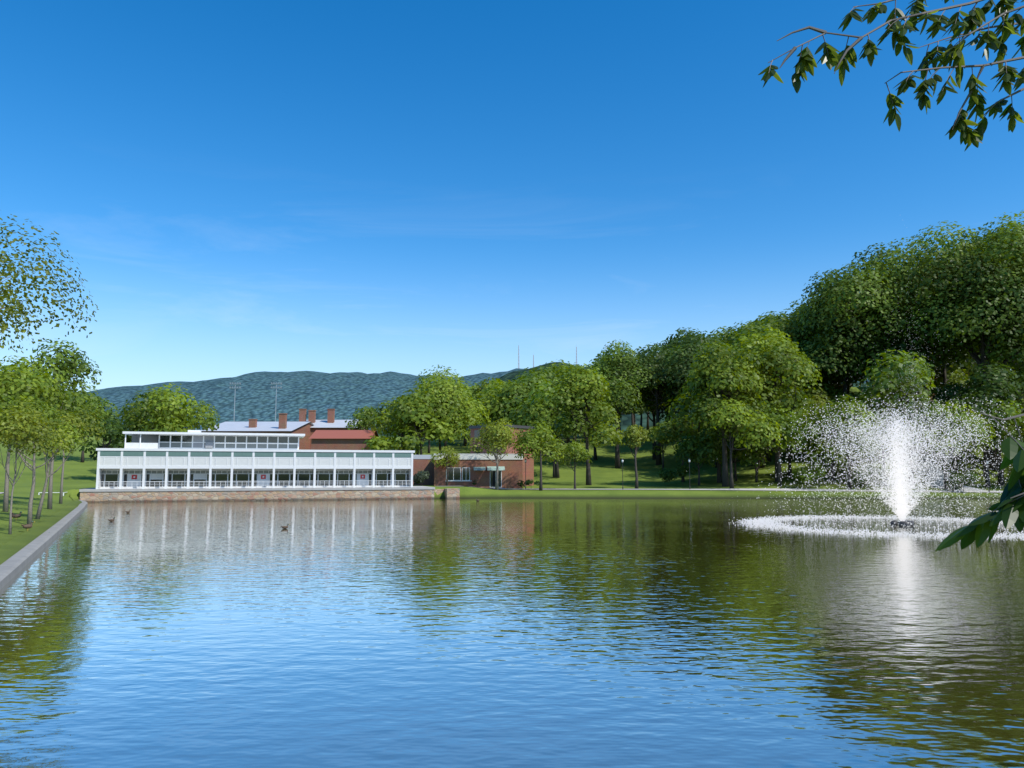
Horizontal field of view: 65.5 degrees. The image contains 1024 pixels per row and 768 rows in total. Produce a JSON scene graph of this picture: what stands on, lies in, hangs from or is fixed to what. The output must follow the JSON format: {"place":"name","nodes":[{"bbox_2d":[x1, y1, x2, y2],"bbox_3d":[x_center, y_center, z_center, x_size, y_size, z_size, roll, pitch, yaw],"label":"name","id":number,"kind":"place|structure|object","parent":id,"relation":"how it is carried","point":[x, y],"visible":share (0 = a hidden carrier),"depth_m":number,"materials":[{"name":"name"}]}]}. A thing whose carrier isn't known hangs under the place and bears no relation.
{"place":"outdoors","nodes":[
{"label":"outdoors","id":0,"kind":"place"},
{"bbox_2d":[73,368,869,431],"bbox_3d":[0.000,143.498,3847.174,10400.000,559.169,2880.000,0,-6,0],"label":"mountain ridge","id":1,"kind":"structure","parent":0,"point":[344,395],"depth_m":3095.44,"materials":[{"name":"green plant"}]},
{"bbox_2d":[0,498,1023,767],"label":"water","id":2,"kind":"structure","parent":0,"point":[586,632],"depth_m":21.06,"materials":[{"name":"blue liquid"}]},
{"bbox_2d":[729,514,1023,539],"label":"fountain splash","id":3,"kind":"object","parent":2,"relation":"on","point":[756,522],"visible":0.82,"depth_m":62.99,"materials":[{"name":"white liquid"}]},
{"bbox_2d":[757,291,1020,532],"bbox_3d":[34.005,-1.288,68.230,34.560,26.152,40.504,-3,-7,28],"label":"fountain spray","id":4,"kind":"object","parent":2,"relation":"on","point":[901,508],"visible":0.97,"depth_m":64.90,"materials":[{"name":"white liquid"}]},
{"bbox_2d":[890,520,913,525],"bbox_3d":[31.838,11.429,64.925,1.974,0.780,1.745,0,-6,0],"label":"fountain nozzle base","id":5,"kind":"object","parent":2,"relation":"in","point":[904,523],"visible":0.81,"depth_m":64.25,"materials":[{"name":"grey"}]},
{"bbox_2d":[0,386,1023,545],"bbox_3d":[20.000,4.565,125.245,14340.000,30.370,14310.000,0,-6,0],"label":"ground","id":6,"kind":"structure","parent":0,"point":[606,476],"depth_m":149.74,"materials":[{"name":"green plant"}]},
{"bbox_2d":[0,397,73,533],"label":"tree","id":7,"kind":"object","parent":6,"relation":"on","point":[25,433],"visible":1,"depth_m":48.99,"materials":[{"name":"green plant"}]},
{"bbox_2d":[0,489,81,564],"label":"grass verge","id":8,"kind":"structure","parent":6,"relation":"on","point":[11,548],"depth_m":51.03,"materials":[{"name":"plant"}]},
{"bbox_2d":[0,355,83,511],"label":"tree","id":9,"kind":"object","parent":6,"relation":"on","point":[24,384],"visible":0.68,"depth_m":69.18,"materials":[{"name":"green plant"}]},
{"bbox_2d":[0,500,87,589],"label":"stone curb","id":10,"kind":"structure","parent":6,"relation":"on","point":[14,565],"depth_m":42.03,"materials":[{"name":"concrete"}]},
{"bbox_2d":[0,395,88,523],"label":"tree","id":11,"kind":"object","parent":6,"relation":"on","point":[52,415],"visible":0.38,"depth_m":58.15,"materials":[{"name":"green plant"}]},
{"bbox_2d":[0,214,98,361],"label":"tall tree","id":12,"kind":"object","parent":6,"relation":"on","point":[9,310],"visible":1,"depth_m":51.13,"materials":[{"name":"green plant"}]},
{"bbox_2d":[10,338,101,508],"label":"tree","id":13,"kind":"object","parent":6,"relation":"on","point":[66,366],"visible":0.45,"depth_m":80.92,"materials":[{"name":"green plant"}]},
{"bbox_2d":[35,407,106,518],"bbox_3d":[-36.836,6.513,64.604,6.659,9.449,5.693,0,-6,0],"label":"tree","id":14,"kind":"object","parent":6,"relation":"on","point":[79,423],"visible":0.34,"depth_m":64.72,"materials":[{"name":"green plant"}]},
{"bbox_2d":[50,391,98,503],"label":"tree","id":15,"kind":"object","parent":6,"relation":"on","point":[62,473],"visible":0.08,"depth_m":93.86,"materials":[{"name":"green plant"}]},
{"bbox_2d":[70,392,118,462],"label":"tree","id":16,"kind":"object","parent":6,"relation":"on","point":[108,413],"visible":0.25,"depth_m":174.12,"materials":[{"name":"green plant"}]},
{"bbox_2d":[79,416,125,460],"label":"tree","id":17,"kind":"object","parent":6,"relation":"on","point":[111,433],"visible":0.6,"depth_m":149.55,"materials":[{"name":"green plant"}]},
{"bbox_2d":[111,425,136,447],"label":"tree","id":18,"kind":"object","parent":6,"relation":"on","point":[128,438],"visible":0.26,"depth_m":156.47,"materials":[{"name":"green plant"}]},
{"bbox_2d":[113,382,219,442],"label":"tree","id":19,"kind":"object","parent":6,"relation":"on","point":[160,412],"visible":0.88,"depth_m":158.50,"materials":[{"name":"green plant"}]},
{"bbox_2d":[229,382,240,421],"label":"floodlight pole","id":20,"kind":"object","parent":6,"relation":"on","point":[235,384],"visible":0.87,"depth_m":266.23,"materials":[{"name":"silver metal"}]},
{"bbox_2d":[201,413,313,449],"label":"building","id":21,"kind":"structure","parent":6,"relation":"on","point":[283,425],"depth_m":191.65,"materials":[{"name":"metal"}]},
{"bbox_2d":[80,488,459,502],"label":"stone wall","id":22,"kind":"structure","parent":6,"relation":"on","point":[186,496],"depth_m":118.90,"materials":[{"name":"stone"}]},
{"bbox_2d":[79,486,434,491],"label":"terrace slab","id":23,"kind":"structure","parent":22,"relation":"on","point":[257,489],"depth_m":118.47,"materials":[{"name":"concrete"}]},
{"bbox_2d":[96,430,414,488],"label":"pavilion","id":24,"kind":"structure","parent":23,"relation":"on","point":[166,460],"depth_m":120.49,"materials":[{"name":"white paint"}]},
{"bbox_2d":[298,409,368,449],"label":"brick house","id":25,"kind":"structure","parent":6,"relation":"on","point":[330,423],"depth_m":209.60,"materials":[{"name":"brick"}]},
{"bbox_2d":[309,430,378,449],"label":"brick house","id":26,"kind":"structure","parent":6,"relation":"on","point":[338,439],"depth_m":179.68,"materials":[{"name":"brown"}]},
{"bbox_2d":[345,406,380,429],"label":"tree","id":27,"kind":"object","parent":6,"relation":"on","point":[364,417],"visible":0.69,"depth_m":203.00,"materials":[{"name":"green plant"}]},
{"bbox_2d":[362,436,417,454],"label":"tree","id":28,"kind":"object","parent":6,"relation":"on","point":[378,443],"visible":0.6,"depth_m":176.77,"materials":[{"name":"green plant"}]},
{"bbox_2d":[372,395,412,446],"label":"tree","id":29,"kind":"object","parent":6,"relation":"on","point":[398,431],"visible":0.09,"depth_m":199.24,"materials":[{"name":"green plant"}]},
{"bbox_2d":[369,391,460,454],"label":"tree","id":30,"kind":"object","parent":6,"relation":"on","point":[378,429],"visible":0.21,"depth_m":183.30,"materials":[{"name":"green plant"}]},
{"bbox_2d":[413,470,429,485],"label":"shrub","id":31,"kind":"object","parent":6,"relation":"on","point":[419,477],"visible":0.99,"depth_m":137.93,"materials":[{"name":"green plant"}]},
{"bbox_2d":[386,388,460,454],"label":"tree","id":32,"kind":"object","parent":6,"relation":"on","point":[419,417],"visible":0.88,"depth_m":177.32,"materials":[{"name":"green plant"}]},
{"bbox_2d":[413,455,433,484],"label":"brick link","id":33,"kind":"object","parent":6,"relation":"on","point":[422,463],"visible":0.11,"depth_m":147.60,"materials":[{"name":"brick"}]},
{"bbox_2d":[430,446,459,485],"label":"tree","id":34,"kind":"object","parent":6,"relation":"on","point":[443,460],"visible":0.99,"depth_m":138.57,"materials":[{"name":"green plant"}]},
{"bbox_2d":[412,365,490,453],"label":"tree","id":35,"kind":"object","parent":6,"relation":"on","point":[453,399],"visible":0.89,"depth_m":181.74,"materials":[{"name":"green plant"}]},
{"bbox_2d":[457,380,480,445],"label":"tree","id":36,"kind":"object","parent":6,"relation":"on","point":[472,387],"visible":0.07,"depth_m":238.41,"materials":[{"name":"green plant"}]},
{"bbox_2d":[434,454,522,487],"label":"brick wing","id":37,"kind":"structure","parent":6,"relation":"on","point":[469,469],"depth_m":140.68,"materials":[{"name":"red brick"}]},
{"bbox_2d":[472,377,502,423],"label":"tree","id":38,"kind":"object","parent":6,"relation":"on","point":[484,384],"visible":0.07,"depth_m":236.67,"materials":[{"name":"green plant"}]},
{"bbox_2d":[476,379,508,418],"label":"tree","id":39,"kind":"object","parent":6,"relation":"on","point":[487,388],"visible":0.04,"depth_m":228.59,"materials":[{"name":"green plant"}]},
{"bbox_2d":[470,380,517,425],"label":"tree","id":40,"kind":"object","parent":6,"relation":"on","point":[488,401],"visible":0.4,"depth_m":205.12,"materials":[{"name":"green plant"}]},
{"bbox_2d":[465,418,523,489],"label":"tree","id":41,"kind":"object","parent":6,"relation":"on","point":[495,437],"visible":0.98,"depth_m":134.93,"materials":[{"name":"green plant"}]},
{"bbox_2d":[469,424,534,485],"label":"brick block","id":42,"kind":"structure","parent":6,"relation":"on","point":[474,430],"depth_m":148.77,"materials":[{"name":"red"}]},
{"bbox_2d":[486,376,545,424],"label":"tree","id":43,"kind":"object","parent":6,"relation":"on","point":[508,413],"visible":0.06,"depth_m":203.57,"materials":[{"name":"green plant"}]},
{"bbox_2d":[491,374,551,425],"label":"tree","id":44,"kind":"object","parent":6,"relation":"on","point":[516,386],"visible":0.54,"depth_m":200.87,"materials":[{"name":"green plant"}]},
{"bbox_2d":[512,420,566,490],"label":"tree","id":45,"kind":"object","parent":6,"relation":"on","point":[535,443],"visible":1,"depth_m":134.19,"materials":[{"name":"green plant"}]},
{"bbox_2d":[512,365,568,455],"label":"tree","id":46,"kind":"object","parent":6,"relation":"on","point":[548,376],"visible":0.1,"depth_m":214.48,"materials":[{"name":"green plant"}]},
{"bbox_2d":[499,379,599,477],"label":"tree","id":47,"kind":"object","parent":6,"relation":"on","point":[531,412],"visible":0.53,"depth_m":172.65,"materials":[{"name":"green plant"}]},
{"bbox_2d":[534,407,576,477],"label":"tree","id":48,"kind":"object","parent":6,"relation":"on","point":[549,424],"visible":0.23,"depth_m":171.12,"materials":[{"name":"green plant"}]},
{"bbox_2d":[538,359,576,444],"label":"tree","id":49,"kind":"object","parent":6,"relation":"on","point":[560,370],"visible":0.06,"depth_m":244.96,"materials":[{"name":"green plant"}]},
{"bbox_2d":[557,440,592,489],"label":"tree","id":50,"kind":"object","parent":6,"relation":"on","point":[573,451],"visible":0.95,"depth_m":136.81,"materials":[{"name":"green plant"}]},
{"bbox_2d":[546,363,624,484],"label":"tree","id":51,"kind":"object","parent":6,"relation":"on","point":[582,390],"visible":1,"depth_m":150.22,"materials":[{"name":"green plant"}]},
{"bbox_2d":[592,349,622,442],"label":"tree","id":52,"kind":"object","parent":6,"relation":"on","point":[599,363],"visible":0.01,"depth_m":245.54,"materials":[{"name":"green plant"}]},
{"bbox_2d":[590,340,659,467],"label":"tree","id":53,"kind":"object","parent":6,"relation":"on","point":[613,372],"visible":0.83,"depth_m":188.29,"materials":[{"name":"green plant"}]},
{"bbox_2d":[622,423,649,488],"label":"tree","id":54,"kind":"object","parent":6,"relation":"on","point":[634,435],"visible":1,"depth_m":139.19,"materials":[{"name":"green plant"}]},
{"bbox_2d":[611,342,690,464],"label":"tree","id":55,"kind":"object","parent":6,"relation":"on","point":[647,360],"visible":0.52,"depth_m":191.36,"materials":[{"name":"green plant"}]},
{"bbox_2d":[631,368,674,459],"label":"tree","id":56,"kind":"object","parent":6,"relation":"on","point":[653,421],"visible":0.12,"depth_m":199.78,"materials":[{"name":"green plant"}]},
{"bbox_2d":[645,426,676,469],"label":"tree","id":57,"kind":"object","parent":6,"relation":"on","point":[667,442],"visible":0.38,"depth_m":181.62,"materials":[{"name":"green plant"}]},
{"bbox_2d":[650,414,698,481],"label":"tree","id":58,"kind":"object","parent":6,"relation":"on","point":[676,431],"visible":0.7,"depth_m":158.64,"materials":[{"name":"green plant"}]},
{"bbox_2d":[657,464,697,482],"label":"shrub","id":59,"kind":"object","parent":6,"relation":"on","point":[680,472],"visible":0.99,"depth_m":148.36,"materials":[{"name":"green plant"}]},
{"bbox_2d":[657,332,713,462],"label":"tree","id":60,"kind":"object","parent":6,"relation":"on","point":[689,347],"visible":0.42,"depth_m":185.48,"materials":[{"name":"green plant"}]},
{"bbox_2d":[659,327,725,431],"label":"tree","id":61,"kind":"object","parent":6,"relation":"on","point":[676,342],"visible":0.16,"depth_m":222.77,"materials":[{"name":"green plant"}]},
{"bbox_2d":[673,432,729,484],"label":"tree","id":62,"kind":"object","parent":6,"relation":"on","point":[700,450],"visible":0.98,"depth_m":145.81,"materials":[{"name":"green plant"}]},
{"bbox_2d":[676,380,734,462],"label":"tree","id":63,"kind":"object","parent":6,"relation":"on","point":[680,392],"visible":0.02,"depth_m":181.76,"materials":[{"name":"green plant"}]},
{"bbox_2d":[665,373,755,482],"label":"tree","id":64,"kind":"object","parent":6,"relation":"on","point":[688,402],"visible":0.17,"depth_m":151.45,"materials":[{"name":"green plant"}]},
{"bbox_2d":[682,341,766,486],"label":"tree","id":65,"kind":"object","parent":6,"relation":"on","point":[726,372],"visible":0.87,"depth_m":141.31,"materials":[{"name":"green plant"}]},
{"bbox_2d":[711,320,754,345],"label":"tree","id":66,"kind":"object","parent":6,"relation":"on","point":[729,338],"visible":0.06,"depth_m":223.86,"materials":[{"name":"green plant"}]},
{"bbox_2d":[714,433,752,480],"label":"tree","id":67,"kind":"object","parent":6,"relation":"on","point":[734,455],"visible":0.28,"depth_m":151.15,"materials":[{"name":"green plant"}]},
{"bbox_2d":[689,396,786,487],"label":"tree","id":68,"kind":"object","parent":6,"relation":"on","point":[732,424],"visible":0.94,"depth_m":136.49,"materials":[{"name":"green plant"}]},
{"bbox_2d":[732,432,774,481],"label":"tree","id":69,"kind":"object","parent":6,"relation":"on","point":[755,455],"visible":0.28,"depth_m":144.97,"materials":[{"name":"green plant"}]},
{"bbox_2d":[729,323,803,467],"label":"tree","id":70,"kind":"object","parent":6,"relation":"on","point":[740,347],"visible":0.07,"depth_m":164.21,"materials":[{"name":"green plant"}]},
{"bbox_2d":[745,311,794,341],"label":"tree","id":71,"kind":"object","parent":6,"relation":"on","point":[772,321],"visible":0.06,"depth_m":180.73,"materials":[{"name":"green plant"}]},
{"bbox_2d":[732,326,821,481],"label":"tree","id":72,"kind":"object","parent":6,"relation":"on","point":[785,358],"visible":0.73,"depth_m":144.14,"materials":[{"name":"green plant"}]},
{"bbox_2d":[741,399,818,485],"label":"tree","id":73,"kind":"object","parent":6,"relation":"on","point":[781,419],"visible":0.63,"depth_m":138.41,"materials":[{"name":"green plant"}]},
{"bbox_2d":[765,373,805,461],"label":"tree","id":74,"kind":"object","parent":6,"relation":"on","point":[767,456],"visible":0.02,"depth_m":168.76,"materials":[{"name":"green plant"}]},
{"bbox_2d":[773,391,816,476],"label":"tree","id":75,"kind":"object","parent":6,"relation":"on","point":[789,455],"visible":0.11,"depth_m":148.69,"materials":[{"name":"green plant"}]},
{"bbox_2d":[791,464,826,487],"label":"shrub","id":76,"kind":"object","parent":6,"relation":"on","point":[805,471],"visible":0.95,"depth_m":135.81,"materials":[{"name":"green plant"}]},
{"bbox_2d":[777,309,859,393],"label":"tree","id":77,"kind":"object","parent":6,"relation":"on","point":[822,370],"visible":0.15,"depth_m":175.22,"materials":[{"name":"green plant"}]},
{"bbox_2d":[803,386,838,456],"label":"tree","id":78,"kind":"object","parent":6,"relation":"on","point":[822,397],"visible":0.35,"depth_m":160.85,"materials":[{"name":"green plant"}]},
{"bbox_2d":[813,383,846,422],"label":"tree","id":79,"kind":"object","parent":6,"relation":"on","point":[826,386],"visible":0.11,"depth_m":167.12,"materials":[{"name":"green plant"}]},
{"bbox_2d":[791,401,888,480],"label":"tree","id":80,"kind":"object","parent":6,"relation":"on","point":[812,414],"visible":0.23,"depth_m":140.71,"materials":[{"name":"green plant"}]},
{"bbox_2d":[801,395,881,488],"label":"tree","id":81,"kind":"object","parent":6,"relation":"on","point":[838,410],"visible":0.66,"depth_m":136.41,"materials":[{"name":"green plant"}]},
{"bbox_2d":[773,269,932,393],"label":"tree","id":82,"kind":"object","parent":6,"relation":"on","point":[845,340],"visible":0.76,"depth_m":162.49,"materials":[{"name":"green plant"}]},
{"bbox_2d":[837,390,868,407],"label":"tree","id":83,"kind":"object","parent":6,"relation":"on","point":[840,397],"visible":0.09,"depth_m":158.66,"materials":[{"name":"green plant"}]},
{"bbox_2d":[853,464,889,485],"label":"shrub","id":84,"kind":"object","parent":6,"relation":"on","point":[857,478],"visible":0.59,"depth_m":134.59,"materials":[{"name":"green plant"}]},
{"bbox_2d":[865,407,907,485],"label":"tree","id":85,"kind":"object","parent":6,"relation":"on","point":[885,438],"visible":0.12,"depth_m":139.02,"materials":[{"name":"green plant"}]},
{"bbox_2d":[864,402,916,479],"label":"tree","id":86,"kind":"object","parent":6,"relation":"on","point":[882,406],"visible":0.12,"depth_m":139.96,"materials":[{"name":"green plant"}]},
{"bbox_2d":[853,339,945,450],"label":"tree","id":87,"kind":"object","parent":6,"relation":"on","point":[899,347],"visible":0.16,"depth_m":158.13,"materials":[{"name":"green plant"}]},
{"bbox_2d":[856,349,951,487],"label":"tree","id":88,"kind":"object","parent":6,"relation":"on","point":[889,380],"visible":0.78,"depth_m":139.42,"materials":[{"name":"green plant"}]},
{"bbox_2d":[816,236,1008,444],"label":"tree","id":89,"kind":"object","parent":6,"relation":"on","point":[899,274],"visible":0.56,"depth_m":157.28,"materials":[{"name":"green plant"}]},
{"bbox_2d":[869,438,987,490],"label":"hill stairs","id":90,"kind":"structure","parent":6,"relation":"on","point":[968,488],"depth_m":145.23,"materials":[{"name":"concrete"}]},
{"bbox_2d":[915,381,968,415],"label":"tree","id":91,"kind":"object","parent":6,"relation":"on","point":[933,392],"visible":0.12,"depth_m":160.57,"materials":[{"name":"green plant"}]},
{"bbox_2d":[895,401,995,488],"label":"tree","id":92,"kind":"object","parent":6,"relation":"on","point":[961,423],"visible":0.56,"depth_m":133.63,"materials":[{"name":"green plant"}]},
{"bbox_2d":[930,365,969,391],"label":"tree","id":93,"kind":"object","parent":6,"relation":"on","point":[960,377],"visible":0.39,"depth_m":172.86,"materials":[{"name":"green plant"}]},
{"bbox_2d":[932,382,968,470],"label":"tree","id":94,"kind":"object","parent":6,"relation":"on","point":[952,393],"visible":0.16,"depth_m":150.04,"materials":[{"name":"green plant"}]},
{"bbox_2d":[925,344,979,384],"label":"tree","id":95,"kind":"object","parent":6,"relation":"on","point":[953,360],"visible":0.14,"depth_m":170.71,"materials":[{"name":"green plant"}]},
{"bbox_2d":[945,471,978,492],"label":"shrub","id":96,"kind":"object","parent":6,"relation":"on","point":[972,477],"visible":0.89,"depth_m":131.91,"materials":[{"name":"green plant"}]},
{"bbox_2d":[901,211,1023,469],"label":"tree","id":97,"kind":"object","parent":6,"relation":"on","point":[999,249],"visible":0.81,"depth_m":148.91,"materials":[{"name":"green plant"}]},
{"bbox_2d":[950,360,980,378],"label":"tree","id":98,"kind":"object","parent":6,"relation":"on","point":[967,371],"visible":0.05,"depth_m":177.46,"materials":[{"name":"green plant"}]},
{"bbox_2d":[948,393,1023,486],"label":"tree","id":99,"kind":"object","parent":6,"relation":"on","point":[1010,411],"visible":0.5,"depth_m":136.65,"materials":[{"name":"green plant"}]},
{"bbox_2d":[950,362,1023,485],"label":"tree","id":100,"kind":"object","parent":6,"relation":"on","point":[980,383],"visible":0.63,"depth_m":140.85,"materials":[{"name":"green plant"}]},
{"bbox_2d":[983,246,1023,390],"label":"tree","id":101,"kind":"object","parent":6,"relation":"on","point":[1019,338],"visible":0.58,"depth_m":145.03,"materials":[{"name":"green plant"}]},
{"bbox_2d":[1004,413,1023,440],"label":"tree","id":102,"kind":"object","parent":6,"relation":"on","point":[1022,427],"visible":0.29,"depth_m":137.25,"materials":[{"name":"green plant"}]},
{"bbox_2d":[0,0,1023,391],"label":"sky","id":103,"kind":"structure","parent":0,"point":[235,188],"materials":[{"name":"blue"}]},
{"bbox_2d":[376,362,868,435],"bbox_3d":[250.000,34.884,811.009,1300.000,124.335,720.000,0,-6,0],"label":"wooded hill","id":104,"kind":"structure","parent":0,"point":[625,422],"depth_m":531.94,"materials":[{"name":"plant"}]},
{"bbox_2d":[469,486,1002,492],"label":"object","id":105,"kind":"structure","parent":0,"point":[782,489],"depth_m":134.92,"materials":[{"name":"concrete"}]},
{"bbox_2d":[758,0,1023,151],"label":"overhanging branch","id":106,"kind":"object","parent":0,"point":[972,20],"visible":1,"depth_m":4.98,"materials":[{"name":"green plant"}]},
{"bbox_2d":[935,413,1023,550],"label":"side branch leaves","id":107,"kind":"object","parent":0,"point":[1008,507],"visible":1,"depth_m":3.73,"materials":[{"name":"green plant"}]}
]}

